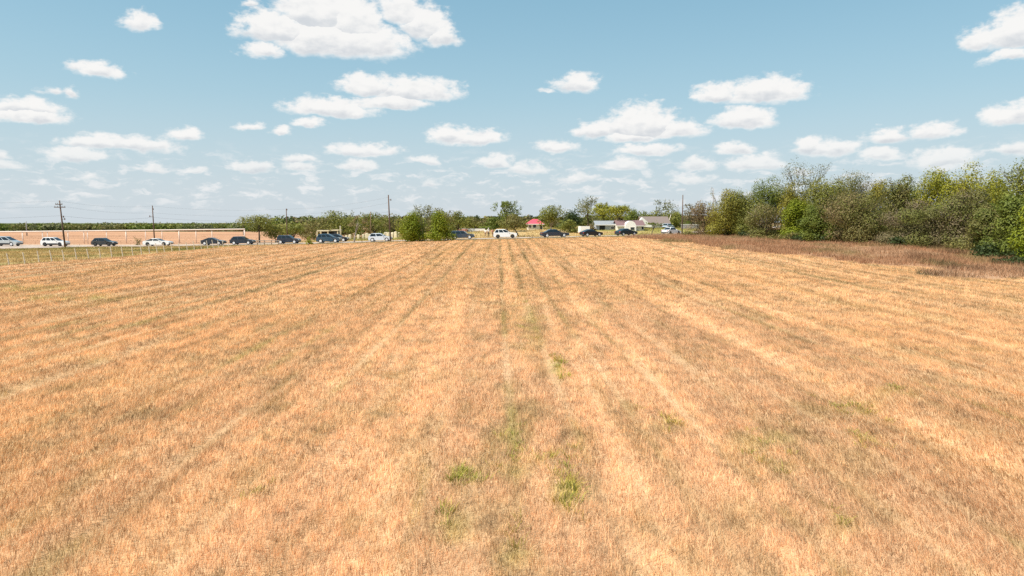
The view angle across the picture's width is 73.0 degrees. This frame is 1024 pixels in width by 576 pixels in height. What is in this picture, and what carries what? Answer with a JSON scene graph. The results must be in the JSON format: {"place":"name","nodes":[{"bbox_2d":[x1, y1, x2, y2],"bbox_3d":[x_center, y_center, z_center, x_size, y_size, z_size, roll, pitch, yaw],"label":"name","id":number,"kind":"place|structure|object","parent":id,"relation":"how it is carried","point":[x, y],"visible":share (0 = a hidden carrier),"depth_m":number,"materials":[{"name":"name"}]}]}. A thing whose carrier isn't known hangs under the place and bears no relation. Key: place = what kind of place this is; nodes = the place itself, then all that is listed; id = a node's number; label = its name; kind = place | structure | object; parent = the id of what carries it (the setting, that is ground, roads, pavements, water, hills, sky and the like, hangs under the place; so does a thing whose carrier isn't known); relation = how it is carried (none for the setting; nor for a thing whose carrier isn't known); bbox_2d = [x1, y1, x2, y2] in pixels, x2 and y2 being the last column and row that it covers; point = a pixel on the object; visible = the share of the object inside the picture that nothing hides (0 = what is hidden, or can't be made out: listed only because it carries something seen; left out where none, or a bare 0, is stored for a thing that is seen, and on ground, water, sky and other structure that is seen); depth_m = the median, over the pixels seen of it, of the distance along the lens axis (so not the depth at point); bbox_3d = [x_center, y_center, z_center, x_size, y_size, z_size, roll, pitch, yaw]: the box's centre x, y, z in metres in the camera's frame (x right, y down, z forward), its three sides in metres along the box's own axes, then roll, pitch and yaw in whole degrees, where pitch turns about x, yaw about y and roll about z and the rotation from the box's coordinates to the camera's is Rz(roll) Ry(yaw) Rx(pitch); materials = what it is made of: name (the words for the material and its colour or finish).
{"place":"outdoors","nodes":[
{"label":"outdoors","id":0,"kind":"place"},
{"bbox_2d":[0,225,782,248],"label":"road","id":1,"kind":"structure","parent":0,"point":[19,246],"depth_m":127.42,"materials":[{"name":"grey asphalt"}]},
{"bbox_2d":[0,236,22,245],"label":"minivan","id":2,"kind":"object","parent":1,"relation":"on","point":[7,240],"visible":1,"depth_m":125.44,"materials":[{"name":"silver paint"}]},
{"bbox_2d":[40,237,69,245],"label":"sport utility car","id":3,"kind":"object","parent":1,"relation":"on","point":[46,241],"visible":0.94,"depth_m":125.42,"materials":[{"name":"white paint"}]},
{"bbox_2d":[91,238,117,245],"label":"hatchback car","id":4,"kind":"object","parent":1,"relation":"on","point":[100,241],"visible":1,"depth_m":125.42,"materials":[{"name":"grey paint"}]},
{"bbox_2d":[142,238,173,245],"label":"coupe car","id":5,"kind":"object","parent":1,"relation":"on","point":[153,241],"visible":0.93,"depth_m":125.40,"materials":[{"name":"white paint"}]},
{"bbox_2d":[201,237,226,244],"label":"coupe car","id":6,"kind":"object","parent":1,"relation":"on","point":[209,241],"visible":0.82,"depth_m":125.39,"materials":[{"name":"grey paint"}]},
{"bbox_2d":[229,236,255,244],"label":"hatchback car","id":7,"kind":"object","parent":1,"relation":"on","point":[234,240],"visible":1,"depth_m":125.40,"materials":[{"name":"blue paint"}]},
{"bbox_2d":[276,235,300,243],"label":"estate car","id":8,"kind":"object","parent":1,"relation":"on","point":[283,239],"visible":0.94,"depth_m":125.38,"materials":[{"name":"blue paint"}]},
{"bbox_2d":[316,234,341,242],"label":"sport utility car","id":9,"kind":"object","parent":1,"relation":"on","point":[321,238],"visible":0.98,"depth_m":125.34,"materials":[{"name":"blue paint"}]},
{"bbox_2d":[329,234,349,241],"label":"hatchback car","id":10,"kind":"object","parent":1,"relation":"on","point":[342,237],"visible":0.58,"depth_m":130.39,"materials":[{"name":"paint"}]},
{"bbox_2d":[368,233,392,241],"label":"hatchback car","id":11,"kind":"object","parent":1,"relation":"on","point":[372,237],"visible":0.96,"depth_m":125.32,"materials":[{"name":"silver paint"}]},
{"bbox_2d":[450,231,474,238],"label":"estate car","id":12,"kind":"object","parent":1,"relation":"on","point":[461,234],"visible":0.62,"depth_m":125.28,"materials":[{"name":"paint"}]},
{"bbox_2d":[493,229,516,237],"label":"sport utility car","id":13,"kind":"object","parent":1,"relation":"on","point":[503,233],"visible":0.98,"depth_m":125.27,"materials":[{"name":"white paint"}]},
{"bbox_2d":[540,229,568,236],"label":"saloon car","id":14,"kind":"object","parent":1,"relation":"on","point":[551,232],"visible":0.98,"depth_m":126.06,"materials":[{"name":"blue paint"}]},
{"bbox_2d":[579,229,602,236],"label":"coupe car","id":15,"kind":"object","parent":1,"relation":"on","point":[587,232],"visible":0.94,"depth_m":128.17,"materials":[{"name":"black paint"}]},
{"bbox_2d":[614,228,637,235],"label":"coupe car","id":16,"kind":"object","parent":1,"relation":"on","point":[623,231],"visible":0.91,"depth_m":131.42,"materials":[{"name":"black paint"}]},
{"bbox_2d":[661,227,680,233],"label":"saloon car","id":17,"kind":"object","parent":1,"relation":"on","point":[669,230],"visible":0.77,"depth_m":138.06,"materials":[{"name":"white paint"}]},
{"bbox_2d":[0,223,1023,575],"bbox_3d":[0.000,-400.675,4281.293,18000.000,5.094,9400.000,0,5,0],"label":"ground","id":18,"kind":"structure","parent":0,"point":[146,235],"depth_m":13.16,"materials":[{"name":"beige plant"}]},
{"bbox_2d":[54,200,65,246],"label":"utility pole","id":19,"kind":"object","parent":18,"relation":"on","point":[60,204],"visible":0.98,"depth_m":119.31,"materials":[{"name":"grey wood"}]},
{"bbox_2d":[6,240,228,264],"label":"roadside fence","id":20,"kind":"object","parent":18,"relation":"on","point":[76,256],"visible":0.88,"depth_m":81.24,"materials":[{"name":"metal"}]},
{"bbox_2d":[0,229,244,243],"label":"pipe fence","id":21,"kind":"object","parent":18,"relation":"on","point":[161,230],"visible":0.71,"depth_m":142.76,"materials":[{"name":"metal"}]},
{"bbox_2d":[0,221,300,231],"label":"treeline","id":22,"kind":"object","parent":18,"relation":"on","point":[52,226],"visible":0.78,"depth_m":385.93,"materials":[{"name":"green plant"}]},
{"bbox_2d":[149,206,154,237],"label":"utility pole","id":23,"kind":"object","parent":18,"relation":"on","point":[153,222],"visible":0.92,"depth_m":135.30,"materials":[{"name":"grey wood"}]},
{"bbox_2d":[235,214,277,241],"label":"round tree","id":24,"kind":"object","parent":18,"relation":"on","point":[259,221],"visible":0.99,"depth_m":136.00,"materials":[{"name":"green plant"}]},
{"bbox_2d":[256,240,279,244],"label":"rail fence","id":25,"kind":"object","parent":18,"relation":"on","point":[264,242],"visible":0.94,"depth_m":123.69,"materials":[{"name":"brown wood"}]},
{"bbox_2d":[260,225,285,241],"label":"tree","id":26,"kind":"object","parent":18,"relation":"on","point":[275,230],"visible":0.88,"depth_m":138.64,"materials":[{"name":"green plant"}]},
{"bbox_2d":[281,223,304,236],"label":"tree","id":27,"kind":"object","parent":18,"relation":"on","point":[296,229],"visible":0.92,"depth_m":145.04,"materials":[{"name":"green plant"}]},
{"bbox_2d":[305,236,312,244],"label":"bush","id":28,"kind":"object","parent":18,"relation":"on","point":[309,241],"visible":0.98,"depth_m":118.73,"materials":[{"name":"green plant"}]},
{"bbox_2d":[0,235,624,264],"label":"verge grass","id":29,"kind":"structure","parent":18,"relation":"on","point":[79,250],"depth_m":98.94,"materials":[{"name":"green plant"}]},
{"bbox_2d":[294,217,333,239],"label":"mesquite tree","id":30,"kind":"object","parent":18,"relation":"on","point":[313,235],"visible":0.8,"depth_m":163.54,"materials":[{"name":"green plant"}]},
{"bbox_2d":[316,230,341,235],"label":"open shelter","id":31,"kind":"object","parent":18,"relation":"on","point":[329,231],"visible":0.49,"depth_m":144.41,"materials":[{"name":"stone"}]},
{"bbox_2d":[321,210,363,237],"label":"mesquite tree","id":32,"kind":"object","parent":18,"relation":"on","point":[341,222],"visible":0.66,"depth_m":165.79,"materials":[{"name":"green plant"}]},
{"bbox_2d":[346,215,373,241],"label":"forked tree","id":33,"kind":"object","parent":18,"relation":"on","point":[353,222],"visible":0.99,"depth_m":126.14,"materials":[{"name":"green plant"}]},
{"bbox_2d":[358,212,393,234],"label":"mesquite tree","id":34,"kind":"object","parent":18,"relation":"on","point":[373,220],"visible":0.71,"depth_m":170.72,"materials":[{"name":"green plant"}]},
{"bbox_2d":[388,195,390,241],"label":"utility pole","id":35,"kind":"object","parent":18,"relation":"on","point":[389,219],"visible":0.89,"depth_m":124.29,"materials":[{"name":"grey wood"}]},
{"bbox_2d":[377,213,406,234],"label":"mesquite tree","id":36,"kind":"object","parent":18,"relation":"on","point":[392,225],"visible":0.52,"depth_m":177.13,"materials":[{"name":"green plant"}]},
{"bbox_2d":[24,226,772,244],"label":"meadow grass","id":37,"kind":"structure","parent":18,"relation":"on","point":[521,229],"depth_m":152.04,"materials":[{"name":"green plant"}]},
{"bbox_2d":[394,211,428,240],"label":"rounded bush","id":38,"kind":"object","parent":18,"relation":"on","point":[412,226],"visible":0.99,"depth_m":118.72,"materials":[{"name":"green plant"}]},
{"bbox_2d":[413,204,434,233],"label":"loose tree","id":39,"kind":"object","parent":18,"relation":"on","point":[423,211],"visible":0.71,"depth_m":148.59,"materials":[{"name":"green plant"}]},
{"bbox_2d":[423,211,456,240],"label":"pointed bush","id":40,"kind":"object","parent":18,"relation":"on","point":[439,229],"visible":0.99,"depth_m":118.86,"materials":[{"name":"green plant"}]},
{"bbox_2d":[426,207,458,230],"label":"loose tree","id":41,"kind":"object","parent":18,"relation":"on","point":[448,217],"visible":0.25,"depth_m":155.00,"materials":[{"name":"green plant"}]},
{"bbox_2d":[446,211,476,232],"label":"mesquite tree","id":42,"kind":"object","parent":18,"relation":"on","point":[459,220],"visible":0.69,"depth_m":167.12,"materials":[{"name":"green plant"}]},
{"bbox_2d":[460,216,483,228],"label":"mesquite tree","id":43,"kind":"object","parent":18,"relation":"on","point":[474,224],"visible":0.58,"depth_m":198.64,"materials":[{"name":"green plant"}]},
{"bbox_2d":[459,229,484,231],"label":"garden wall","id":44,"kind":"structure","parent":18,"relation":"on","point":[470,230],"depth_m":171.27,"materials":[{"name":"white paint"}]},
{"bbox_2d":[268,214,703,225],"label":"woods","id":45,"kind":"object","parent":18,"relation":"on","point":[282,219],"visible":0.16,"depth_m":441.56,"materials":[{"name":"green plant"}]},
{"bbox_2d":[478,217,501,229],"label":"mesquite tree","id":46,"kind":"object","parent":18,"relation":"on","point":[491,225],"visible":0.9,"depth_m":188.44,"materials":[{"name":"green plant"}]},
{"bbox_2d":[276,219,708,235],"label":"thicket","id":47,"kind":"object","parent":18,"relation":"on","point":[428,227],"visible":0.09,"depth_m":220.11,"materials":[{"name":"green plant"}]},
{"bbox_2d":[490,201,521,230],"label":"tall tree","id":48,"kind":"object","parent":18,"relation":"on","point":[506,204],"visible":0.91,"depth_m":157.88,"materials":[{"name":"green plant"}]},
{"bbox_2d":[495,214,527,236],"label":"spreading tree","id":49,"kind":"object","parent":18,"relation":"on","point":[518,223],"visible":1,"depth_m":138.65,"materials":[{"name":"green plant"}]},
{"bbox_2d":[526,219,544,229],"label":"red roofed house","id":50,"kind":"structure","parent":18,"relation":"on","point":[533,224],"depth_m":171.70,"materials":[{"name":"white paint"}]},
{"bbox_2d":[537,205,570,228],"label":"garden tree","id":51,"kind":"object","parent":18,"relation":"on","point":[550,216],"visible":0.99,"depth_m":156.25,"materials":[{"name":"green plant"}]},
{"bbox_2d":[556,219,577,232],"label":"round shrub","id":52,"kind":"object","parent":18,"relation":"on","point":[568,225],"visible":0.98,"depth_m":150.80,"materials":[{"name":"green plant"}]},
{"bbox_2d":[556,208,583,228],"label":"evergreen tree","id":53,"kind":"object","parent":18,"relation":"on","point":[578,220],"visible":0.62,"depth_m":174.21,"materials":[{"name":"green plant"}]},
{"bbox_2d":[578,226,589,233],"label":"box trailer","id":54,"kind":"object","parent":18,"relation":"on","point":[581,228],"visible":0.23,"depth_m":144.68,"materials":[{"name":"white paint"}]},
{"bbox_2d":[574,196,601,225],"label":"feathery tree","id":55,"kind":"object","parent":18,"relation":"on","point":[584,210],"visible":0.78,"depth_m":188.21,"materials":[{"name":"green plant"}]},
{"bbox_2d":[587,202,618,220],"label":"shade tree","id":56,"kind":"object","parent":18,"relation":"on","point":[601,211],"visible":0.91,"depth_m":166.42,"materials":[{"name":"green plant"}]},
{"bbox_2d":[592,221,614,229],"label":"grey shed","id":57,"kind":"structure","parent":18,"relation":"on","point":[603,225],"depth_m":159.77,"materials":[{"name":"white paint"}]},
{"bbox_2d":[606,204,631,219],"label":"shade tree","id":58,"kind":"object","parent":18,"relation":"on","point":[620,211],"visible":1,"depth_m":158.52,"materials":[{"name":"green plant"}]},
{"bbox_2d":[613,220,645,230],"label":"mauve roofed house","id":59,"kind":"structure","parent":18,"relation":"on","point":[636,225],"depth_m":155.78,"materials":[{"name":"white paint"}]},
{"bbox_2d":[620,207,650,219],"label":"background tree","id":60,"kind":"object","parent":18,"relation":"on","point":[634,214],"visible":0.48,"depth_m":192.94,"materials":[{"name":"green plant"}]},
{"bbox_2d":[641,211,660,215],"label":"background tree","id":61,"kind":"object","parent":18,"relation":"on","point":[655,214],"visible":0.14,"depth_m":194.61,"materials":[{"name":"green plant"}]},
{"bbox_2d":[638,216,670,227],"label":"brown roofed house","id":62,"kind":"structure","parent":18,"relation":"on","point":[662,220],"depth_m":174.94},
{"bbox_2d":[645,222,663,233],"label":"young tree","id":63,"kind":"object","parent":18,"relation":"on","point":[653,225],"visible":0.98,"depth_m":137.33,"materials":[{"name":"green plant"}]},
{"bbox_2d":[650,199,679,217],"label":"feathery tree","id":64,"kind":"object","parent":18,"relation":"on","point":[668,209],"visible":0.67,"depth_m":194.60,"materials":[{"name":"green plant"}]},
{"bbox_2d":[662,224,673,227],"bbox_3d":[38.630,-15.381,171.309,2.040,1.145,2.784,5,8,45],"label":"minivan","id":65,"kind":"object","parent":18,"relation":"on","point":[667,225],"visible":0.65,"depth_m":170.45,"materials":[{"name":"blue paint"}]},
{"bbox_2d":[663,211,684,227],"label":"background tree","id":66,"kind":"object","parent":18,"relation":"on","point":[675,220],"visible":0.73,"depth_m":183.50,"materials":[{"name":"green plant"}]},
{"bbox_2d":[681,195,682,232],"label":"utility pole","id":67,"kind":"object","parent":18,"relation":"on","point":[682,214],"visible":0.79,"depth_m":141.12,"materials":[{"name":"wood"}]},
{"bbox_2d":[681,224,698,228],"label":"garden wall","id":68,"kind":"structure","parent":18,"relation":"on","point":[689,225],"depth_m":164.21,"materials":[{"name":"white paint"}]},
{"bbox_2d":[681,203,701,223],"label":"background tree","id":69,"kind":"object","parent":18,"relation":"on","point":[689,214],"visible":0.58,"depth_m":177.11,"materials":[{"name":"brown plant"}]},
{"bbox_2d":[684,200,717,234],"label":"scrub tree","id":70,"kind":"object","parent":18,"relation":"on","point":[700,211],"visible":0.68,"depth_m":126.24,"materials":[{"name":"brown plant"}]},
{"bbox_2d":[704,189,748,235],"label":"hedge tree","id":71,"kind":"object","parent":18,"relation":"on","point":[712,228],"visible":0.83,"depth_m":119.31,"materials":[{"name":"green plant"}]},
{"bbox_2d":[724,190,769,235],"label":"hedge tree","id":72,"kind":"object","parent":18,"relation":"on","point":[749,207],"visible":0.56,"depth_m":117.90,"materials":[{"name":"green plant"}]},
{"bbox_2d":[740,203,782,236],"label":"scrub tree","id":73,"kind":"object","parent":18,"relation":"on","point":[762,229],"visible":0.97,"depth_m":108.49,"materials":[{"name":"green plant"}]},
{"bbox_2d":[750,176,787,229],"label":"hedge tree","id":74,"kind":"object","parent":18,"relation":"on","point":[773,198],"visible":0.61,"depth_m":120.53,"materials":[{"name":"green plant"}]},
{"bbox_2d":[775,180,810,234],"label":"hedge tree","id":75,"kind":"object","parent":18,"relation":"on","point":[790,192],"visible":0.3,"depth_m":109.43,"materials":[{"name":"green plant"}]},
{"bbox_2d":[779,197,813,238],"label":"hedge tree","id":76,"kind":"object","parent":18,"relation":"on","point":[794,213],"visible":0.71,"depth_m":100.48,"materials":[{"name":"green plant"}]},
{"bbox_2d":[771,158,835,227],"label":"wispy tree","id":77,"kind":"object","parent":18,"relation":"on","point":[804,182],"visible":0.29,"depth_m":116.37,"materials":[{"name":"green plant"}]},
{"bbox_2d":[794,204,837,241],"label":"hedge tree","id":78,"kind":"object","parent":18,"relation":"on","point":[811,224],"visible":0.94,"depth_m":94.37,"materials":[{"name":"green plant"}]},
{"bbox_2d":[611,233,1023,278],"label":"weeds","id":79,"kind":"object","parent":18,"relation":"on","point":[709,240],"visible":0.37,"depth_m":71.92,"materials":[{"name":"brown plant"}]},
{"bbox_2d":[803,176,849,233],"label":"hedge tree","id":80,"kind":"object","parent":18,"relation":"on","point":[819,197],"visible":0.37,"depth_m":100.22,"materials":[{"name":"green plant"}]},
{"bbox_2d":[834,176,865,214],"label":"hedge tree","id":81,"kind":"object","parent":18,"relation":"on","point":[849,188],"visible":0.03,"depth_m":111.33,"materials":[{"name":"green plant"}]},
{"bbox_2d":[679,229,1023,263],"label":"undergrowth","id":82,"kind":"object","parent":18,"relation":"on","point":[981,252],"visible":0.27,"depth_m":78.41,"materials":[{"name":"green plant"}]},
{"bbox_2d":[830,169,875,230],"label":"bare tree","id":83,"kind":"object","parent":18,"relation":"on","point":[859,188],"visible":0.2,"depth_m":104.58,"materials":[{"name":"green plant"}]},
{"bbox_2d":[815,189,897,243],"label":"tree","id":84,"kind":"object","parent":18,"relation":"on","point":[865,224],"visible":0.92,"depth_m":90.64,"materials":[{"name":"green plant"}]},
{"bbox_2d":[861,177,891,229],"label":"hedge tree","id":85,"kind":"object","parent":18,"relation":"on","point":[875,188],"visible":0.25,"depth_m":101.76,"materials":[{"name":"green plant"}]},
{"bbox_2d":[877,173,925,236],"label":"bare tree","id":86,"kind":"object","parent":18,"relation":"on","point":[898,197],"visible":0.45,"depth_m":95.48,"materials":[{"name":"green plant"}]},
{"bbox_2d":[887,174,932,213],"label":"hedge tree","id":87,"kind":"object","parent":18,"relation":"on","point":[914,186],"visible":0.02,"depth_m":105.04,"materials":[{"name":"green plant"}]},
{"bbox_2d":[870,189,960,246],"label":"tree","id":88,"kind":"object","parent":18,"relation":"on","point":[914,219],"visible":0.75,"depth_m":84.08,"materials":[{"name":"green plant"}]},
{"bbox_2d":[905,166,964,239],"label":"hedge tree","id":89,"kind":"object","parent":18,"relation":"on","point":[930,185],"visible":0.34,"depth_m":94.33,"materials":[{"name":"green plant"}]},
{"bbox_2d":[925,184,992,245],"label":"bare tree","id":90,"kind":"object","parent":18,"relation":"on","point":[957,217],"visible":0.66,"depth_m":80.91,"materials":[{"name":"green plant"}]},
{"bbox_2d":[936,161,986,212],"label":"hedge tree","id":91,"kind":"object","parent":18,"relation":"on","point":[953,186],"visible":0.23,"depth_m":91.42,"materials":[{"name":"green plant"}]},
{"bbox_2d":[951,200,1003,248],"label":"tree","id":92,"kind":"object","parent":18,"relation":"on","point":[983,218],"visible":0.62,"depth_m":74.95,"materials":[{"name":"green plant"}]},
{"bbox_2d":[964,169,1006,209],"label":"hedge tree","id":93,"kind":"object","parent":18,"relation":"on","point":[993,189],"visible":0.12,"depth_m":85.20,"materials":[{"name":"green plant"}]},
{"bbox_2d":[973,190,1023,256],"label":"hedge tree","id":94,"kind":"object","parent":18,"relation":"on","point":[1008,209],"visible":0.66,"depth_m":66.59,"materials":[{"name":"green plant"}]},
{"bbox_2d":[983,169,1015,197],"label":"hedge tree","id":95,"kind":"object","parent":18,"relation":"on","point":[1002,182],"visible":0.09,"depth_m":92.08,"materials":[{"name":"green plant"}]},
{"bbox_2d":[995,158,1023,239],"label":"wispy tree","id":96,"kind":"object","parent":18,"relation":"on","point":[1019,185],"visible":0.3,"depth_m":76.38,"materials":[{"name":"green plant"}]},
{"bbox_2d":[1006,204,1023,256],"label":"hedge tree","id":97,"kind":"object","parent":18,"relation":"on","point":[1019,247],"visible":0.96,"depth_m":61.21,"materials":[{"name":"green plant"}]},
{"bbox_2d":[0,0,1023,222],"label":"sky","id":98,"kind":"structure","parent":0,"point":[228,110],"materials":[{"name":"blue"}]}
]}

